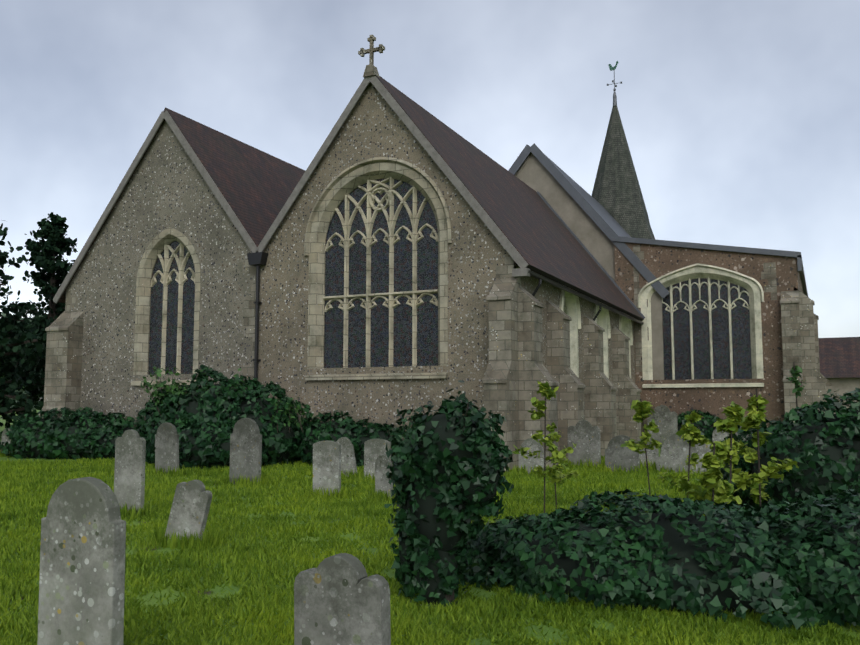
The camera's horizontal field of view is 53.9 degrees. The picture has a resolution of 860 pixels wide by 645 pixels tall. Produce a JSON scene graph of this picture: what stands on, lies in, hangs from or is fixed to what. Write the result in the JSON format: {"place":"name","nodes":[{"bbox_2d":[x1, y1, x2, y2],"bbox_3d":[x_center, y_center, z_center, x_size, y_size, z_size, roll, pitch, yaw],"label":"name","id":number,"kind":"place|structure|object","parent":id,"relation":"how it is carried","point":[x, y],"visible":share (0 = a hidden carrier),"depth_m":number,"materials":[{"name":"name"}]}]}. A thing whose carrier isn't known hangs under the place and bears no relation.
{"place":"outdoors","nodes":[
{"label":"outdoors","id":0,"kind":"place"},
{"bbox_2d":[0,406,141,459],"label":"hedge","id":1,"kind":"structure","parent":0,"point":[21,429],"depth_m":25.52,"materials":[{"name":"green plant"}]},
{"bbox_2d":[136,364,313,469],"bbox_3d":[-5.993,2.567,23.257,5.522,2.750,4.082,-3,-6,25],"label":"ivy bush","id":2,"kind":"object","parent":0,"point":[253,391],"depth_m":22.38,"materials":[{"name":"green plant"}]},
{"bbox_2d":[140,367,243,415],"bbox_3d":[-6.540,1.946,23.746,2.912,1.592,2.204,-3,-6,25],"label":"buddleia bush","id":3,"kind":"object","parent":2,"relation":"attached to","point":[178,392],"depth_m":23.45,"materials":[{"name":"green plant"}]},
{"bbox_2d":[271,393,304,432],"bbox_3d":[-3.981,2.462,22.732,1.488,1.143,1.468,-3,-6,25],"label":"bramble bush","id":4,"kind":"object","parent":2,"relation":"attached to","point":[291,415],"depth_m":22.39,"materials":[{"name":"green plant"}]},
{"bbox_2d":[150,177,437,373],"bbox_3d":[-4.394,-1.258,25.120,10.202,5.469,0.183,-3,-6,25],"label":"tracery window","id":5,"kind":"structure","parent":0,"point":[346,240],"depth_m":23.90,"materials":[{"name":"beige stone"}]},
{"bbox_2d":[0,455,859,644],"bbox_3d":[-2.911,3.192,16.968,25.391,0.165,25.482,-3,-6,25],"label":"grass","id":6,"kind":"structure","parent":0,"point":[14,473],"depth_m":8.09,"materials":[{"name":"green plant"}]},
{"bbox_2d":[0,409,859,644],"bbox_3d":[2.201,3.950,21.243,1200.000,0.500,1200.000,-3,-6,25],"label":"ground grass","id":7,"kind":"structure","parent":0,"point":[217,589],"depth_m":7.20,"materials":[{"name":"green plant"}]},
{"bbox_2d":[1,428,11,451],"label":"headstone","id":8,"kind":"object","parent":7,"relation":"on","point":[4,438],"visible":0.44,"depth_m":26.79,"materials":[{"name":"grey stone"}]},
{"bbox_2d":[1,311,29,322],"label":"tree","id":9,"kind":"object","parent":7,"relation":"on","point":[4,315],"depth_m":72.36,"materials":[{"name":"green plant"}]},
{"bbox_2d":[0,220,49,428],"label":"yew tree","id":10,"kind":"object","parent":7,"relation":"on","point":[6,401],"depth_m":31.23,"materials":[{"name":"green plant"}]},
{"bbox_2d":[4,317,45,418],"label":"tree","id":11,"kind":"object","parent":7,"relation":"on","point":[33,408],"depth_m":62.71,"materials":[{"name":"green plant"}]},
{"bbox_2d":[0,212,77,405],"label":"conifer tree","id":12,"kind":"object","parent":7,"relation":"on","point":[42,252],"depth_m":37.98,"materials":[{"name":"green plant"}]},
{"bbox_2d":[37,477,125,644],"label":"headstone","id":13,"kind":"object","parent":7,"relation":"on","point":[82,566],"visible":1,"depth_m":4.97,"materials":[{"name":"grey stone"}]},
{"bbox_2d":[114,429,145,509],"bbox_3d":[-4.365,2.310,12.284,0.500,1.501,0.116,-2,-6,21],"label":"headstone","id":14,"kind":"object","parent":7,"relation":"on","point":[129,471],"visible":0.85,"depth_m":12.24,"materials":[{"name":"grey stone"}]},
{"bbox_2d":[66,120,260,427],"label":"chapel walls","id":15,"kind":"structure","parent":7,"relation":"on","point":[167,186],"depth_m":27.12,"materials":[{"name":"grey stone"}]},
{"bbox_2d":[58,119,164,302],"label":"roof verge","id":16,"kind":"structure","parent":15,"relation":"on","point":[62,299],"depth_m":28.05,"materials":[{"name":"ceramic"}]},
{"bbox_2d":[168,111,304,251],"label":"roof","id":17,"kind":"structure","parent":15,"relation":"on","point":[256,188],"depth_m":28.07,"materials":[{"name":"tile"}]},
{"bbox_2d":[155,422,178,471],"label":"headstone","id":18,"kind":"object","parent":7,"relation":"on","point":[166,446],"visible":0.79,"depth_m":19.33,"materials":[{"name":"grey stone"}]},
{"bbox_2d":[165,480,211,539],"bbox_3d":[-2.791,2.323,9.654,0.665,1.053,0.159,-2,-6,18],"label":"headstone","id":19,"kind":"object","parent":7,"relation":"on","point":[191,504],"visible":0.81,"depth_m":9.60,"materials":[{"name":"grey stone"}]},
{"bbox_2d":[229,418,261,483],"bbox_3d":[-3.717,2.729,17.033,0.784,1.613,0.118,-3,-6,29],"label":"headstone","id":20,"kind":"object","parent":7,"relation":"on","point":[245,446],"visible":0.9,"depth_m":16.99,"materials":[{"name":"grey stone"}]},
{"bbox_2d":[313,440,340,494],"bbox_3d":[-1.789,2.672,14.658,0.518,1.244,0.111,-2,-6,22],"label":"headstone","id":21,"kind":"object","parent":7,"relation":"on","point":[326,463],"visible":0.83,"depth_m":14.62,"materials":[{"name":"grey stone"}]},
{"bbox_2d":[294,553,390,644],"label":"headstone","id":22,"kind":"object","parent":7,"relation":"on","point":[341,599],"visible":1,"depth_m":4.85,"materials":[{"name":"grey stone"}]},
{"bbox_2d":[337,437,357,476],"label":"headstone","id":23,"kind":"object","parent":7,"relation":"on","point":[348,461],"visible":0.5,"depth_m":18.37,"materials":[{"name":"grey stone"}]},
{"bbox_2d":[295,410,402,466],"bbox_3d":[-2.205,3.131,22.642,3.488,1.564,1.752,-3,-6,25],"label":"bush","id":24,"kind":"object","parent":7,"relation":"on","point":[351,423],"depth_m":22.29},
{"bbox_2d":[0,440,706,644],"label":"grass tufts","id":25,"kind":"object","parent":7,"relation":"on","point":[174,541],"visible":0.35,"depth_m":14.44,"materials":[{"name":"green plant"}]},
{"bbox_2d":[364,439,390,478],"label":"headstone","id":26,"kind":"object","parent":7,"relation":"on","point":[374,449],"visible":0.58,"depth_m":17.85,"materials":[{"name":"grey stone"}]},
{"bbox_2d":[375,454,392,499],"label":"headstone","id":27,"kind":"object","parent":7,"relation":"on","point":[381,479],"visible":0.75,"depth_m":14.03,"materials":[{"name":"grey stone"}]},
{"bbox_2d":[65,245,776,379],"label":"quoins","id":28,"kind":"object","parent":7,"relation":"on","point":[502,272],"visible":0.33,"depth_m":28.37,"materials":[{"name":"stone"}]},
{"bbox_2d":[39,277,831,471],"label":"buttresses","id":29,"kind":"structure","parent":7,"relation":"on","point":[516,370],"depth_m":27.10,"materials":[{"name":"stone"}]},
{"bbox_2d":[425,590,453,606],"bbox_3d":[0.065,1.716,6.819,0.240,1.500,0.100,-3,-6,25],"label":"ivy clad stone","id":30,"kind":"object","parent":7,"relation":"on","point":[449,597],"depth_m":6.69,"materials":[{"name":"grey stone"}]},
{"bbox_2d":[258,82,634,439],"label":"chancel walls","id":31,"kind":"structure","parent":7,"relation":"on","point":[374,125],"depth_m":23.72,"materials":[{"name":"grey stone"}]},
{"bbox_2d":[131,157,451,385],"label":"window surrounds","id":32,"kind":"object","parent":31,"relation":"attached to","point":[331,198],"visible":0.81,"depth_m":24.30,"materials":[{"name":"beige stone"}]},
{"bbox_2d":[53,76,529,303],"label":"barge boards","id":33,"kind":"object","parent":31,"relation":"attached to","point":[484,216],"visible":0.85,"depth_m":24.59,"materials":[{"name":"grey stone"}]},
{"bbox_2d":[163,76,535,191],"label":"ridge tiles","id":34,"kind":"object","parent":31,"relation":"on","point":[167,109],"visible":0.18,"depth_m":29.76,"materials":[{"name":"tile"}]},
{"bbox_2d":[358,35,384,77],"bbox_3d":[-1.661,-7.578,24.097,0.830,1.245,0.300,-3,-6,25],"label":"gable cross","id":35,"kind":"object","parent":31,"relation":"on","point":[371,69],"visible":1,"depth_m":24.04,"materials":[{"name":"stone"}]},
{"bbox_2d":[247,252,643,379],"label":"rainwater goods","id":36,"kind":"object","parent":31,"relation":"attached to","point":[257,259],"visible":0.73,"depth_m":24.93,"materials":[{"name":"black metal"}]},
{"bbox_2d":[148,178,751,379],"bbox_3d":[2.786,-0.930,28.213,7.692,5.586,22.454,-13,-14,66],"label":"window glass","id":37,"kind":"object","parent":31,"relation":"attached to","point":[427,311],"depth_m":24.31,"materials":[{"name":"black glass"}]},
{"bbox_2d":[559,263,763,387],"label":"painted window frames","id":38,"kind":"structure","parent":37,"relation":"attached to","point":[570,302],"depth_m":33.82,"materials":[{"name":"stone"}]},
{"bbox_2d":[376,76,643,320],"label":"roof","id":39,"kind":"structure","parent":31,"relation":"on","point":[541,238],"depth_m":27.02,"materials":[{"name":"brown tile"}]},
{"bbox_2d":[384,393,513,607],"bbox_3d":[0.125,1.433,6.821,1.178,1.746,0.802,-3,-6,25],"label":"ivy stump","id":40,"kind":"object","parent":7,"relation":"on","point":[487,440],"depth_m":6.65,"materials":[{"name":"green plant"}]},
{"bbox_2d":[393,380,502,451],"bbox_3d":[0.111,0.792,6.791,0.829,0.643,0.606,-3,-6,25],"label":"ivy","id":41,"kind":"object","parent":40,"relation":"on","point":[397,449],"depth_m":6.76,"materials":[{"name":"green plant"}]},
{"bbox_2d":[518,438,543,473],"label":"headstone","id":42,"kind":"object","parent":7,"relation":"on","point":[533,445],"visible":0.38,"depth_m":19.58,"materials":[{"name":"grey stone"}]},
{"bbox_2d":[512,381,579,512],"bbox_3d":[1.616,1.793,11.580,0.605,1.988,0.832,-10,-12,61],"label":"sapling","id":43,"kind":"object","parent":7,"relation":"on","point":[546,390],"depth_m":11.64,"materials":[{"name":"green plant"}]},
{"bbox_2d":[546,422,574,508],"bbox_3d":[1.986,2.247,13.149,0.477,1.392,0.615,-3,-6,25],"label":"sapling","id":44,"kind":"object","parent":7,"relation":"on","point":[549,428],"depth_m":13.18,"materials":[{"name":"green plant"}]},
{"bbox_2d":[567,420,600,465],"bbox_3d":[3.979,3.265,21.840,0.853,1.482,0.116,-3,-6,28],"label":"headstone","id":45,"kind":"object","parent":7,"relation":"on","point":[584,435],"visible":0.77,"depth_m":21.80,"materials":[{"name":"grey stone"}]},
{"bbox_2d":[514,152,663,379],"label":"nave walls","id":46,"kind":"structure","parent":7,"relation":"on","point":[533,172],"depth_m":36.58,"materials":[{"name":"beige paint"}]},
{"bbox_2d":[508,143,669,318],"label":"lead flashings","id":47,"kind":"object","parent":46,"relation":"attached to","point":[645,272],"visible":0.52,"depth_m":36.33,"materials":[{"name":"grey metal"}]},
{"bbox_2d":[592,105,654,238],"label":"spire","id":48,"kind":"object","parent":46,"relation":"on","point":[617,195],"visible":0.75,"depth_m":50.31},
{"bbox_2d":[607,71,621,105],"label":"weather vane","id":49,"kind":"object","parent":48,"relation":"on","point":[614,97],"visible":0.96,"depth_m":51.92,"materials":[{"name":"grey metal"}]},
{"bbox_2d":[608,61,618,70],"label":"weathercock","id":50,"kind":"object","parent":49,"relation":"on","point":[611,68],"visible":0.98,"depth_m":52.22,"materials":[{"name":"green metal"}]},
{"bbox_2d":[605,435,639,471],"bbox_3d":[4.546,3.249,20.024,0.816,1.168,0.130,-2,-6,23],"label":"headstone","id":51,"kind":"object","parent":7,"relation":"on","point":[618,455],"visible":0.48,"depth_m":20.00,"materials":[{"name":"grey stone"}]},
{"bbox_2d":[635,440,658,465],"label":"headstone","id":52,"kind":"object","parent":7,"relation":"on","point":[652,455],"visible":0.17,"depth_m":21.39,"materials":[{"name":"grey stone"}]},
{"bbox_2d":[457,484,859,631],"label":"ivy hedge","id":53,"kind":"object","parent":7,"relation":"on","point":[804,577],"depth_m":6.72,"materials":[{"name":"green plant"}]},
{"bbox_2d":[647,405,677,447],"bbox_3d":[8.846,4.082,32.165,1.104,1.892,0.123,-2,-6,22],"label":"headstone","id":54,"kind":"object","parent":7,"relation":"on","point":[664,418],"visible":0.65,"depth_m":32.12,"materials":[{"name":"grey stone"}]},
{"bbox_2d":[656,434,711,473],"bbox_3d":[6.001,3.161,19.723,1.446,1.272,0.163,-3,-6,27],"label":"headstone","id":55,"kind":"object","parent":7,"relation":"on","point":[674,453],"visible":0.35,"depth_m":19.77,"materials":[{"name":"grey stone"}]},
{"bbox_2d":[657,410,710,497],"bbox_3d":[3.353,1.936,10.990,0.578,1.586,0.694,-12,-13,65],"label":"sapling","id":56,"kind":"object","parent":7,"relation":"on","point":[688,431],"depth_m":11.04,"materials":[{"name":"green plant"}]},
{"bbox_2d":[677,409,722,444],"bbox_3d":[10.731,4.165,33.132,3.913,1.568,1.524,-3,-6,25],"label":"ivy","id":57,"kind":"object","parent":7,"relation":"on","point":[706,415],"depth_m":32.84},
{"bbox_2d":[614,242,803,435],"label":"aisle walls","id":58,"kind":"structure","parent":7,"relation":"on","point":[658,261],"depth_m":33.57,"materials":[{"name":"stone"}]},
{"bbox_2d":[611,236,807,296],"bbox_3d":[14.855,-2.015,42.420,7.310,1.987,18.370,-3,-6,25],"label":"coping","id":59,"kind":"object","parent":58,"relation":"on","point":[795,254],"depth_m":34.11,"materials":[{"name":"grey stone"}]},
{"bbox_2d":[686,443,741,508],"bbox_3d":[3.003,1.905,8.982,0.549,1.251,0.582,-3,-6,25],"label":"sapling","id":60,"kind":"object","parent":7,"relation":"on","point":[712,464],"depth_m":8.96,"materials":[{"name":"green plant"}]},
{"bbox_2d":[712,427,750,442],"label":"headstone","id":61,"kind":"object","parent":7,"relation":"on","point":[718,436],"visible":0.1,"depth_m":23.12,"materials":[{"name":"grey stone"}]},
{"bbox_2d":[703,401,766,504],"bbox_3d":[3.380,1.744,9.628,0.516,1.699,0.813,-11,-12,62],"label":"sapling","id":62,"kind":"object","parent":7,"relation":"on","point":[729,424],"depth_m":9.59,"materials":[{"name":"green plant"}]},
{"bbox_2d":[724,388,798,505],"bbox_3d":[4.006,1.727,10.223,0.836,1.851,0.673,-3,-6,25],"label":"sapling","id":63,"kind":"object","parent":7,"relation":"on","point":[754,418],"depth_m":10.15,"materials":[{"name":"green plant"}]},
{"bbox_2d":[720,388,859,515],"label":"ivy shrub","id":64,"kind":"object","parent":7,"relation":"on","point":[815,414],"depth_m":11.44,"materials":[{"name":"green plant"}]},
{"bbox_2d":[0,0,859,407],"label":"sky","id":65,"kind":"structure","parent":0,"point":[740,119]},
{"bbox_2d":[546,156,669,296],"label":"roof","id":66,"kind":"structure","parent":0,"point":[608,218],"depth_m":41.75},
{"bbox_2d":[621,399,661,495],"bbox_3d":[3.159,2.027,12.741,0.616,1.752,0.516,-3,-6,25],"label":"sapling","id":67,"kind":"object","parent":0,"point":[640,414],"depth_m":12.74,"materials":[{"name":"green plant"}]},
{"bbox_2d":[786,362,816,423],"bbox_3d":[5.938,1.798,13.474,0.529,2.352,1.162,-3,-6,25],"label":"sapling","id":68,"kind":"object","parent":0,"point":[797,389],"depth_m":13.52,"materials":[{"name":"green plant"}]},
{"bbox_2d":[826,378,859,413],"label":"distant house walls","id":69,"kind":"structure","parent":0,"point":[844,385],"depth_m":54.20,"materials":[{"name":"beige paint"}]},
{"bbox_2d":[818,337,859,377],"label":"roof","id":70,"kind":"structure","parent":69,"relation":"on","point":[839,357],"depth_m":56.02,"materials":[{"name":"brown tile"}]}
]}

